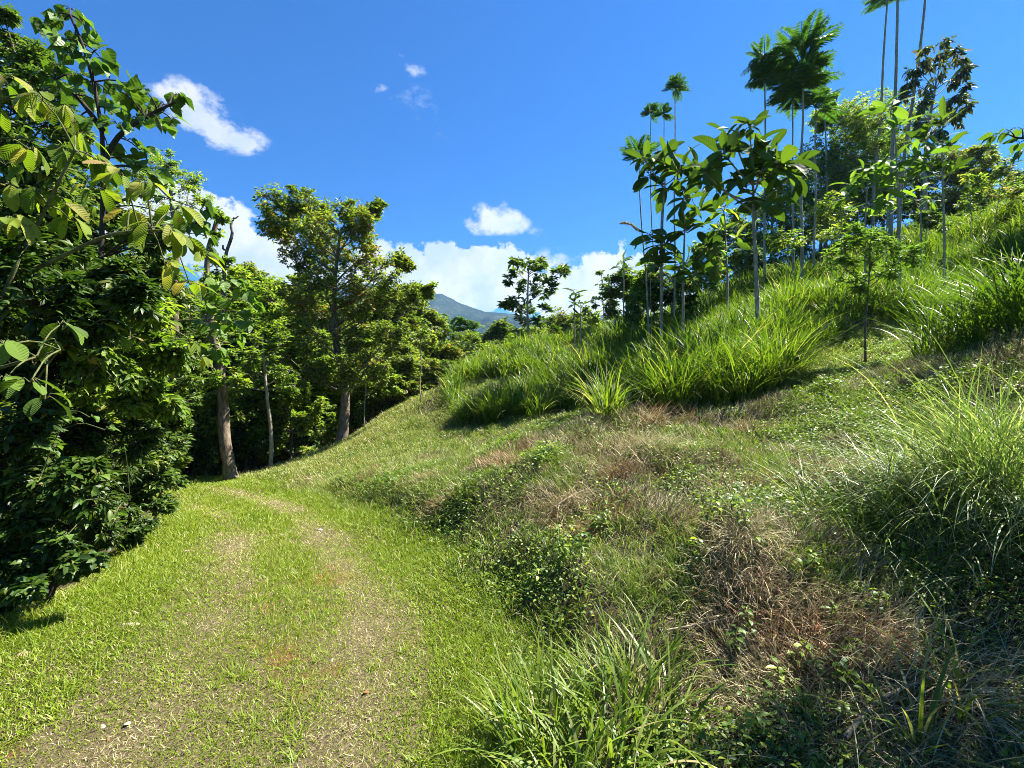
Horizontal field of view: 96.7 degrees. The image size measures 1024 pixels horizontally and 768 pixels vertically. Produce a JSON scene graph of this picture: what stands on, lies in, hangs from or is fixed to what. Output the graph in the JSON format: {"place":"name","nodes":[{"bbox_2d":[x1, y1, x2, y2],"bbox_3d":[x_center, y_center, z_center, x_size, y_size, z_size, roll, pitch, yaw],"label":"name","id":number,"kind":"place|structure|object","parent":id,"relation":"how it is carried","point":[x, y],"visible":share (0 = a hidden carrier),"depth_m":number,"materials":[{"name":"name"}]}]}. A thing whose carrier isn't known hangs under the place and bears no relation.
{"place":"outdoors","nodes":[
{"label":"outdoors","id":0,"kind":"place"},
{"bbox_2d":[0,486,432,767],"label":"track","id":1,"kind":"structure","parent":0,"point":[134,746],"depth_m":2.54,"materials":[{"name":"soil"}]},
{"bbox_2d":[0,471,632,767],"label":"short grass","id":2,"kind":"structure","parent":0,"point":[142,555],"depth_m":3.16,"materials":[{"name":"plant"}]},
{"bbox_2d":[170,283,618,340],"bbox_3d":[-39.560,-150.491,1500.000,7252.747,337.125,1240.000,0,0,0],"label":"mountain","id":3,"kind":"structure","parent":0,"point":[450,307],"depth_m":1282.91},
{"bbox_2d":[0,215,1023,767],"bbox_3d":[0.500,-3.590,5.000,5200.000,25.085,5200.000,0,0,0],"label":"ground","id":4,"kind":"structure","parent":0,"point":[568,581],"depth_m":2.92,"materials":[{"name":"plant"}]},
{"bbox_2d":[0,529,110,616],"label":"thicket shrub","id":5,"kind":"object","parent":4,"relation":"on","point":[64,561],"visible":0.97,"depth_m":3.36,"materials":[{"name":"green plant"}]},
{"bbox_2d":[0,1,121,364],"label":"leaved tree","id":6,"kind":"object","parent":4,"relation":"on","point":[25,64],"visible":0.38,"depth_m":7.27,"materials":[{"name":"green plant"}]},
{"bbox_2d":[0,352,122,581],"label":"thicket shrub","id":7,"kind":"object","parent":4,"relation":"on","point":[48,502],"visible":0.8,"depth_m":3.64,"materials":[{"name":"green plant"}]},
{"bbox_2d":[0,347,129,551],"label":"round leaf vine","id":8,"kind":"object","parent":7,"relation":"attached to","point":[68,535],"visible":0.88,"depth_m":3.56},
{"bbox_2d":[0,216,172,523],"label":"thicket shrub","id":9,"kind":"object","parent":4,"relation":"on","point":[78,297],"visible":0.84,"depth_m":3.71,"materials":[{"name":"green plant"}]},
{"bbox_2d":[5,307,146,390],"bbox_3d":[-3.447,-0.309,3.699,0.972,0.724,0.552,0,0,0],"label":"broad leaf spray","id":10,"kind":"object","parent":9,"relation":"attached to","point":[127,343],"visible":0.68,"depth_m":3.70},
{"bbox_2d":[0,101,195,529],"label":"tree","id":11,"kind":"object","parent":4,"relation":"on","point":[37,177],"visible":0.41,"depth_m":5.51,"materials":[{"name":"green plant"}]},
{"bbox_2d":[42,416,171,553],"bbox_3d":[-4.647,1.192,5.086,2.084,1.810,1.131,0,0,41],"label":"thicket shrub","id":12,"kind":"object","parent":4,"relation":"on","point":[101,534],"visible":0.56,"depth_m":4.73,"materials":[{"name":"green plant"}]},
{"bbox_2d":[7,4,219,540],"bbox_3d":[-4.516,-1.207,5.204,2.643,6.670,0.974,0,0,0],"label":"heart leaf tree","id":13,"kind":"object","parent":4,"relation":"on","point":[148,117],"visible":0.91,"depth_m":5.20,"materials":[{"name":"green plant"}]},
{"bbox_2d":[0,74,227,310],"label":"ribbed leaf tree","id":14,"kind":"object","parent":4,"relation":"on","point":[36,106],"visible":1,"depth_m":3.42,"materials":[{"name":"plant"}]},
{"bbox_2d":[0,320,87,422],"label":"ribbed leaf branch","id":15,"kind":"object","parent":14,"relation":"attached to","point":[10,386],"visible":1,"depth_m":2.51,"materials":[{"name":"plant"}]},
{"bbox_2d":[58,295,196,532],"bbox_3d":[-4.083,0.606,4.797,2.079,3.130,1.098,0,0,42],"label":"thicket shrub","id":16,"kind":"object","parent":4,"relation":"on","point":[142,381],"visible":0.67,"depth_m":4.50,"materials":[{"name":"green plant"}]},
{"bbox_2d":[114,321,212,388],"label":"yellow leaf branch","id":17,"kind":"object","parent":16,"relation":"attached to","point":[193,347],"visible":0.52,"depth_m":4.60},
{"bbox_2d":[56,328,209,498],"bbox_3d":[-6.302,0.550,7.679,3.053,3.264,1.847,0,0,23],"label":"thicket shrub","id":18,"kind":"object","parent":4,"relation":"on","point":[180,443],"visible":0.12,"depth_m":7.38,"materials":[{"name":"green plant"}]},
{"bbox_2d":[113,406,193,518],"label":"thicket shrub","id":19,"kind":"object","parent":4,"relation":"on","point":[150,487],"visible":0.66,"depth_m":5.90,"materials":[{"name":"green plant"}]},
{"bbox_2d":[117,381,216,474],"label":"understorey bush","id":20,"kind":"object","parent":4,"relation":"on","point":[207,405],"visible":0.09,"depth_m":10.72,"materials":[{"name":"green plant"}]},
{"bbox_2d":[123,148,215,334],"bbox_3d":[-10.775,-2.210,14.063,3.496,10.490,1.819,0,0,17],"label":"fine leaved tree","id":21,"kind":"object","parent":4,"relation":"on","point":[188,186],"visible":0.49,"depth_m":14.01,"materials":[{"name":"green plant"}]},
{"bbox_2d":[183,427,220,475],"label":"understorey bush","id":22,"kind":"object","parent":4,"relation":"on","point":[198,446],"visible":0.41,"depth_m":12.24,"materials":[{"name":"green plant"}]},
{"bbox_2d":[178,379,240,475],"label":"understorey bush","id":23,"kind":"object","parent":4,"relation":"on","point":[203,419],"visible":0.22,"depth_m":12.51,"materials":[{"name":"green plant"}]},
{"bbox_2d":[165,277,265,383],"bbox_3d":[-4.324,-0.608,6.362,1.542,1.694,0.685,0,0,13],"label":"heart leaf shrub","id":24,"kind":"object","parent":4,"relation":"on","point":[214,300],"visible":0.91,"depth_m":6.35,"materials":[{"name":"plant"}]},
{"bbox_2d":[175,206,265,479],"bbox_3d":[-7.337,-0.916,11.040,2.522,6.616,1.332,0,0,12],"label":"vine tree","id":25,"kind":"object","parent":4,"relation":"on","point":[220,398],"visible":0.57,"depth_m":10.80,"materials":[{"name":"green plant"}]},
{"bbox_2d":[187,326,262,385],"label":"woodland tree","id":26,"kind":"object","parent":4,"relation":"on","point":[233,335],"visible":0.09,"depth_m":14.52,"materials":[{"name":"green plant"}]},
{"bbox_2d":[196,382,283,471],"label":"understorey bush","id":27,"kind":"object","parent":4,"relation":"on","point":[243,431],"visible":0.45,"depth_m":13.24,"materials":[{"name":"green plant"}]},
{"bbox_2d":[206,272,277,364],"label":"woodland tree","id":28,"kind":"object","parent":4,"relation":"on","point":[238,306],"visible":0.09,"depth_m":16.52,"materials":[{"name":"green plant"}]},
{"bbox_2d":[232,425,286,470],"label":"understorey bush","id":29,"kind":"object","parent":4,"relation":"on","point":[253,463],"visible":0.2,"depth_m":13.76,"materials":[{"name":"green plant"}]},
{"bbox_2d":[230,317,290,468],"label":"woodland tree","id":30,"kind":"object","parent":4,"relation":"on","point":[271,329],"visible":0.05,"depth_m":15.33,"materials":[{"name":"green plant"}]},
{"bbox_2d":[230,308,300,466],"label":"slender tree","id":31,"kind":"object","parent":4,"relation":"on","point":[282,375],"visible":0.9,"depth_m":11.56,"materials":[{"name":"green plant"}]},
{"bbox_2d":[251,273,292,347],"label":"woodland tree","id":32,"kind":"object","parent":4,"relation":"on","point":[268,299],"visible":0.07,"depth_m":18.23,"materials":[{"name":"green plant"}]},
{"bbox_2d":[237,376,336,459],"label":"understorey bush","id":33,"kind":"object","parent":4,"relation":"on","point":[285,402],"visible":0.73,"depth_m":13.62,"materials":[{"name":"green plant"}]},
{"bbox_2d":[0,477,603,767],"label":"dry clippings","id":34,"kind":"object","parent":4,"relation":"on","point":[370,720],"visible":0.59,"depth_m":2.78,"materials":[{"name":"plant"}]},
{"bbox_2d":[263,330,347,438],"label":"woodland tree","id":35,"kind":"object","parent":4,"relation":"on","point":[319,392],"visible":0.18,"depth_m":15.42,"materials":[{"name":"green plant"}]},
{"bbox_2d":[265,360,364,463],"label":"understorey bush","id":36,"kind":"object","parent":4,"relation":"on","point":[328,436],"visible":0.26,"depth_m":15.39,"materials":[{"name":"green plant"}]},
{"bbox_2d":[252,182,438,442],"bbox_3d":[-4.926,-1.988,13.581,5.623,7.680,3.451,0,0,0],"label":"spreading tree","id":37,"kind":"object","parent":4,"relation":"on","point":[317,234],"visible":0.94,"depth_m":13.22,"materials":[{"name":"green plant"}]},
{"bbox_2d":[325,342,396,435],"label":"woodland tree","id":38,"kind":"object","parent":4,"relation":"on","point":[374,359],"visible":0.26,"depth_m":16.71,"materials":[{"name":"green plant"}]},
{"bbox_2d":[349,365,409,433],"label":"understorey bush","id":39,"kind":"object","parent":4,"relation":"on","point":[356,406],"visible":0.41,"depth_m":16.26,"materials":[{"name":"green plant"}]},
{"bbox_2d":[340,282,439,362],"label":"woodland tree","id":40,"kind":"object","parent":4,"relation":"on","point":[364,326],"visible":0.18,"depth_m":19.58,"materials":[{"name":"green plant"}]},
{"bbox_2d":[374,338,442,403],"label":"woodland tree","id":41,"kind":"object","parent":4,"relation":"on","point":[407,364],"visible":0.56,"depth_m":17.30,"materials":[{"name":"green plant"}]},
{"bbox_2d":[380,280,453,372],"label":"woodland tree","id":42,"kind":"object","parent":4,"relation":"on","point":[433,318],"visible":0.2,"depth_m":20.90,"materials":[{"name":"green plant"}]},
{"bbox_2d":[479,316,515,347],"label":"woodland tree","id":43,"kind":"object","parent":4,"relation":"on","point":[497,332],"visible":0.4,"depth_m":29.84,"materials":[{"name":"green plant"}]},
{"bbox_2d":[446,368,561,423],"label":"grass clump","id":44,"kind":"object","parent":4,"relation":"on","point":[494,400],"visible":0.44,"depth_m":11.21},
{"bbox_2d":[496,254,570,343],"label":"rosette tree","id":45,"kind":"object","parent":4,"relation":"on","point":[539,264],"visible":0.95,"depth_m":19.48,"materials":[{"name":"green plant"}]},
{"bbox_2d":[520,306,588,336],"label":"woodland tree","id":46,"kind":"object","parent":4,"relation":"on","point":[566,321],"visible":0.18,"depth_m":32.35,"materials":[{"name":"green plant"}]},
{"bbox_2d":[530,524,596,591],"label":"broad leaf weed","id":47,"kind":"object","parent":4,"relation":"on","point":[557,539],"visible":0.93,"depth_m":3.48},
{"bbox_2d":[425,593,751,767],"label":"grass clump","id":48,"kind":"object","parent":4,"relation":"on","point":[500,715],"visible":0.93,"depth_m":2.17,"materials":[{"name":"plant"}]},
{"bbox_2d":[546,353,669,416],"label":"grass clump","id":49,"kind":"object","parent":4,"relation":"on","point":[603,399],"visible":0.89,"depth_m":7.43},
{"bbox_2d":[598,268,642,320],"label":"ridge tree","id":50,"kind":"object","parent":4,"relation":"on","point":[612,294],"visible":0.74,"depth_m":18.70,"materials":[{"name":"green plant"}]},
{"bbox_2d":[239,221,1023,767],"bbox_3d":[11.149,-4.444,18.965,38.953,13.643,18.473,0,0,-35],"label":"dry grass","id":51,"kind":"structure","parent":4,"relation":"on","point":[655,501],"depth_m":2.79,"materials":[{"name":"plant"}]},
{"bbox_2d":[244,310,1023,767],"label":"ground cover","id":52,"kind":"object","parent":4,"relation":"on","point":[1018,722],"visible":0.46,"depth_m":3.26,"materials":[{"name":"green plant"}]},
{"bbox_2d":[619,134,659,337],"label":"feather tree","id":53,"kind":"object","parent":4,"relation":"on","point":[653,146],"visible":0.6,"depth_m":13.47,"materials":[{"name":"green plant"}]},
{"bbox_2d":[562,424,724,479],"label":"dead grass tuft","id":54,"kind":"object","parent":4,"relation":"on","point":[648,442],"visible":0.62,"depth_m":5.05,"materials":[{"name":"plant"}]},
{"bbox_2d":[593,392,702,433],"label":"dead grass tuft","id":55,"kind":"object","parent":4,"relation":"on","point":[649,417],"visible":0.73,"depth_m":6.75,"materials":[{"name":"plant"}]},
{"bbox_2d":[625,136,702,344],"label":"giant leaf sapling","id":56,"kind":"object","parent":4,"relation":"on","point":[667,166],"visible":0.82,"depth_m":12.47,"materials":[{"name":"green plant"}]},
{"bbox_2d":[604,336,729,412],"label":"grass clump","id":57,"kind":"object","parent":4,"relation":"on","point":[680,400],"visible":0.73,"depth_m":7.46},
{"bbox_2d":[641,270,701,323],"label":"ridge tree","id":58,"kind":"object","parent":4,"relation":"on","point":[668,295],"visible":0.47,"depth_m":15.82,"materials":[{"name":"green plant"}]},
{"bbox_2d":[661,72,690,317],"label":"feather tree","id":59,"kind":"object","parent":4,"relation":"on","point":[678,86],"visible":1,"depth_m":14.97,"materials":[{"name":"green plant"}]},
{"bbox_2d":[630,179,724,335],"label":"giant leaf sapling","id":60,"kind":"object","parent":4,"relation":"on","point":[686,221],"visible":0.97,"depth_m":11.98,"materials":[{"name":"green plant"}]},
{"bbox_2d":[693,195,750,316],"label":"giant leaf sapling","id":61,"kind":"object","parent":4,"relation":"on","point":[740,242],"visible":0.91,"depth_m":12.01,"materials":[{"name":"green plant"}]},
{"bbox_2d":[688,494,766,569],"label":"broad leaf weed","id":62,"kind":"object","parent":4,"relation":"on","point":[737,497],"visible":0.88,"depth_m":3.02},
{"bbox_2d":[435,186,1023,425],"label":"tall grass","id":63,"kind":"structure","parent":4,"relation":"on","point":[784,305],"depth_m":12.02,"materials":[{"name":"plant"}]},
{"bbox_2d":[702,206,774,284],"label":"ridge tree","id":64,"kind":"object","parent":4,"relation":"on","point":[740,221],"visible":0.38,"depth_m":21.42,"materials":[{"name":"green plant"}]},
{"bbox_2d":[668,487,814,597],"bbox_3d":[1.470,1.011,2.926,0.910,0.605,0.789,0,0,32],"label":"dead grass tuft","id":65,"kind":"object","parent":4,"relation":"on","point":[739,541],"visible":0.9,"depth_m":2.90,"materials":[{"name":"plant"}]},
{"bbox_2d":[683,110,819,323],"bbox_3d":[5.350,-3.463,10.242,3.072,5.480,2.042,0,0,0],"label":"giant leaf sapling","id":66,"kind":"object","parent":4,"relation":"on","point":[765,163],"visible":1,"depth_m":10.04,"materials":[{"name":"green plant"}]},
{"bbox_2d":[664,323,843,407],"bbox_3d":[3.971,-0.322,7.568,2.975,1.510,2.624,0,0,0],"label":"grass clump","id":67,"kind":"object","parent":4,"relation":"on","point":[755,377],"visible":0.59,"depth_m":7.22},
{"bbox_2d":[683,510,831,644],"bbox_3d":[1.418,1.110,2.701,1.022,0.658,0.680,0,0,0],"label":"dead grass tuft","id":68,"kind":"object","parent":4,"relation":"on","point":[761,579],"visible":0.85,"depth_m":2.71,"materials":[{"name":"plant"}]},
{"bbox_2d":[740,33,784,281],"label":"feather tree","id":69,"kind":"object","parent":4,"relation":"on","point":[759,76],"visible":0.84,"depth_m":16.96,"materials":[{"name":"green plant"}]},
{"bbox_2d":[743,176,806,255],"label":"ridge tree","id":70,"kind":"object","parent":4,"relation":"on","point":[788,189],"visible":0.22,"depth_m":23.89,"materials":[{"name":"green plant"}]},
{"bbox_2d":[744,679,812,767],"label":"broad leaf weed","id":71,"kind":"object","parent":4,"relation":"on","point":[800,735],"visible":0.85,"depth_m":2.03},
{"bbox_2d":[762,226,806,281],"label":"slope sapling","id":72,"kind":"object","parent":4,"relation":"on","point":[781,239],"visible":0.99,"depth_m":15.52,"materials":[{"name":"green plant"}]},
{"bbox_2d":[724,605,852,699],"bbox_3d":[1.401,1.392,2.333,0.551,0.287,0.265,0,0,44],"label":"broad leaf weed","id":73,"kind":"object","parent":4,"relation":"on","point":[832,651],"visible":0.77,"depth_m":2.28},
{"bbox_2d":[763,70,822,274],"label":"feather tree","id":74,"kind":"object","parent":4,"relation":"on","point":[786,105],"visible":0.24,"depth_m":16.99,"materials":[{"name":"green plant"}]},
{"bbox_2d":[760,8,844,281],"bbox_3d":[10.136,-7.815,15.878,2.545,9.727,2.838,0,0,16],"label":"feather tree","id":75,"kind":"object","parent":4,"relation":"on","point":[810,65],"visible":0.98,"depth_m":15.70,"materials":[{"name":"green plant"}]},
{"bbox_2d":[750,183,863,264],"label":"ridge tree","id":76,"kind":"object","parent":4,"relation":"on","point":[808,219],"visible":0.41,"depth_m":23.25,"materials":[{"name":"green plant"}]},
{"bbox_2d":[776,138,860,250],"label":"ridge tree","id":77,"kind":"object","parent":4,"relation":"on","point":[839,173],"visible":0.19,"depth_m":24.00,"materials":[{"name":"green plant"}]},
{"bbox_2d":[789,86,850,269],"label":"feather tree","id":78,"kind":"object","parent":4,"relation":"on","point":[814,99],"visible":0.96,"depth_m":16.97,"materials":[{"name":"green plant"}]},
{"bbox_2d":[812,88,845,259],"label":"ridge tree","id":79,"kind":"object","parent":4,"relation":"on","point":[821,127],"visible":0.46,"depth_m":23.97,"materials":[{"name":"green plant"}]},
{"bbox_2d":[777,549,890,630],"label":"broad leaf weed","id":80,"kind":"object","parent":4,"relation":"on","point":[812,570],"visible":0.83,"depth_m":2.68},
{"bbox_2d":[787,636,881,720],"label":"broad leaf weed","id":81,"kind":"object","parent":4,"relation":"on","point":[798,645],"visible":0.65,"depth_m":2.21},
{"bbox_2d":[814,190,857,255],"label":"slope sapling","id":82,"kind":"object","parent":4,"relation":"on","point":[829,231],"visible":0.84,"depth_m":16.54,"materials":[{"name":"green plant"}]},
{"bbox_2d":[783,90,912,215],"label":"ridge tree","id":83,"kind":"object","parent":4,"relation":"on","point":[860,135],"visible":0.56,"depth_m":24.02,"materials":[{"name":"green plant"}]},
{"bbox_2d":[812,151,910,234],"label":"ridge tree","id":84,"kind":"object","parent":4,"relation":"on","point":[868,219],"visible":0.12,"depth_m":25.11,"materials":[{"name":"green plant"}]},
{"bbox_2d":[826,158,906,287],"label":"giant leaf sapling","id":85,"kind":"object","parent":4,"relation":"on","point":[879,203],"visible":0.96,"depth_m":11.52,"materials":[{"name":"green plant"}]},
{"bbox_2d":[718,313,1023,597],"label":"grass clump","id":86,"kind":"object","parent":4,"relation":"on","point":[978,471],"visible":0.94,"depth_m":3.09,"materials":[{"name":"plant"}]},
{"bbox_2d":[726,619,1023,767],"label":"dead grass tuft","id":87,"kind":"object","parent":4,"relation":"on","point":[856,710],"visible":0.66,"depth_m":2.00,"materials":[{"name":"plant"}]},
{"bbox_2d":[820,221,929,362],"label":"leaf sapling","id":88,"kind":"object","parent":4,"relation":"on","point":[868,236],"visible":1,"depth_m":8.05,"materials":[{"name":"green plant"}]},
{"bbox_2d":[860,0,907,227],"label":"palm tree","id":89,"kind":"object","parent":4,"relation":"on","point":[876,4],"visible":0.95,"depth_m":22.98,"materials":[{"name":"grey plant"}]},
{"bbox_2d":[888,0,898,238],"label":"palm tree","id":90,"kind":"object","parent":4,"relation":"on","point":[890,216],"visible":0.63,"depth_m":21.95,"materials":[{"name":"grey plant"}]},
{"bbox_2d":[835,86,953,229],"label":"ridge tree","id":91,"kind":"object","parent":4,"relation":"on","point":[900,137],"visible":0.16,"depth_m":25.43,"materials":[{"name":"green plant"}]},
{"bbox_2d":[779,582,1023,767],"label":"grass clump","id":92,"kind":"object","parent":4,"relation":"on","point":[934,707],"visible":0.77,"depth_m":2.01,"materials":[{"name":"plant"}]},
{"bbox_2d":[856,89,949,293],"bbox_3d":[9.777,-4.580,11.614,1.780,5.553,1.588,0,0,0],"label":"giant leaf sapling","id":93,"kind":"object","parent":4,"relation":"on","point":[900,113],"visible":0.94,"depth_m":11.54,"materials":[{"name":"green plant"}]},
{"bbox_2d":[861,142,976,223],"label":"ridge tree","id":94,"kind":"object","parent":4,"relation":"on","point":[954,155],"visible":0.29,"depth_m":25.15,"materials":[{"name":"green plant"}]},
{"bbox_2d":[846,272,992,329],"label":"grass clump","id":95,"kind":"object","parent":4,"relation":"on","point":[895,307],"visible":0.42,"depth_m":10.47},
{"bbox_2d":[819,557,1023,767],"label":"dead grass tuft","id":96,"kind":"object","parent":4,"relation":"on","point":[982,676],"visible":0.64,"depth_m":2.07,"materials":[{"name":"plant"}]},
{"bbox_2d":[909,207,952,250],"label":"slope sapling","id":97,"kind":"object","parent":4,"relation":"on","point":[927,216],"visible":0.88,"depth_m":15.61,"materials":[{"name":"green plant"}]},
{"bbox_2d":[887,35,978,232],"bbox_3d":[19.511,-11.041,20.905,3.991,9.135,2.030,0,0,0],"label":"drooping tree","id":98,"kind":"object","parent":4,"relation":"on","point":[955,79],"visible":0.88,"depth_m":20.86,"materials":[{"name":"green plant"}]},
{"bbox_2d":[899,96,974,285],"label":"giant leaf sapling","id":99,"kind":"object","parent":4,"relation":"on","point":[949,145],"visible":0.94,"depth_m":11.52,"materials":[{"name":"green plant"}]},
{"bbox_2d":[856,234,1023,359],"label":"grass clump","id":100,"kind":"object","parent":4,"relation":"on","point":[984,315],"visible":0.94,"depth_m":6.27,"materials":[{"name":"plant"}]},
{"bbox_2d":[881,265,1011,325],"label":"grass clump","id":101,"kind":"object","parent":4,"relation":"on","point":[942,295],"visible":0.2,"depth_m":10.04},
{"bbox_2d":[887,254,1009,291],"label":"grass clump","id":102,"kind":"object","parent":4,"relation":"on","point":[931,270],"visible":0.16,"depth_m":12.02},
{"bbox_2d":[939,142,1002,208],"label":"ridge tree","id":103,"kind":"object","parent":4,"relation":"on","point":[987,157],"visible":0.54,"depth_m":23.63,"materials":[{"name":"green plant"}]},
{"bbox_2d":[952,172,991,234],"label":"slope sapling","id":104,"kind":"object","parent":4,"relation":"on","point":[967,204],"visible":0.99,"depth_m":17.93,"materials":[{"name":"green plant"}]},
{"bbox_2d":[983,157,1023,228],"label":"slope sapling","id":105,"kind":"object","parent":4,"relation":"on","point":[999,172],"visible":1,"depth_m":17.77,"materials":[{"name":"green plant"}]},
{"bbox_2d":[0,0,1023,317],"label":"sky","id":106,"kind":"structure","parent":0,"point":[490,132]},
{"bbox_2d":[977,127,1023,166],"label":"overhanging branch","id":107,"kind":"object","parent":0,"point":[1002,136],"visible":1,"depth_m":6.66,"materials":[{"name":"green plant"}]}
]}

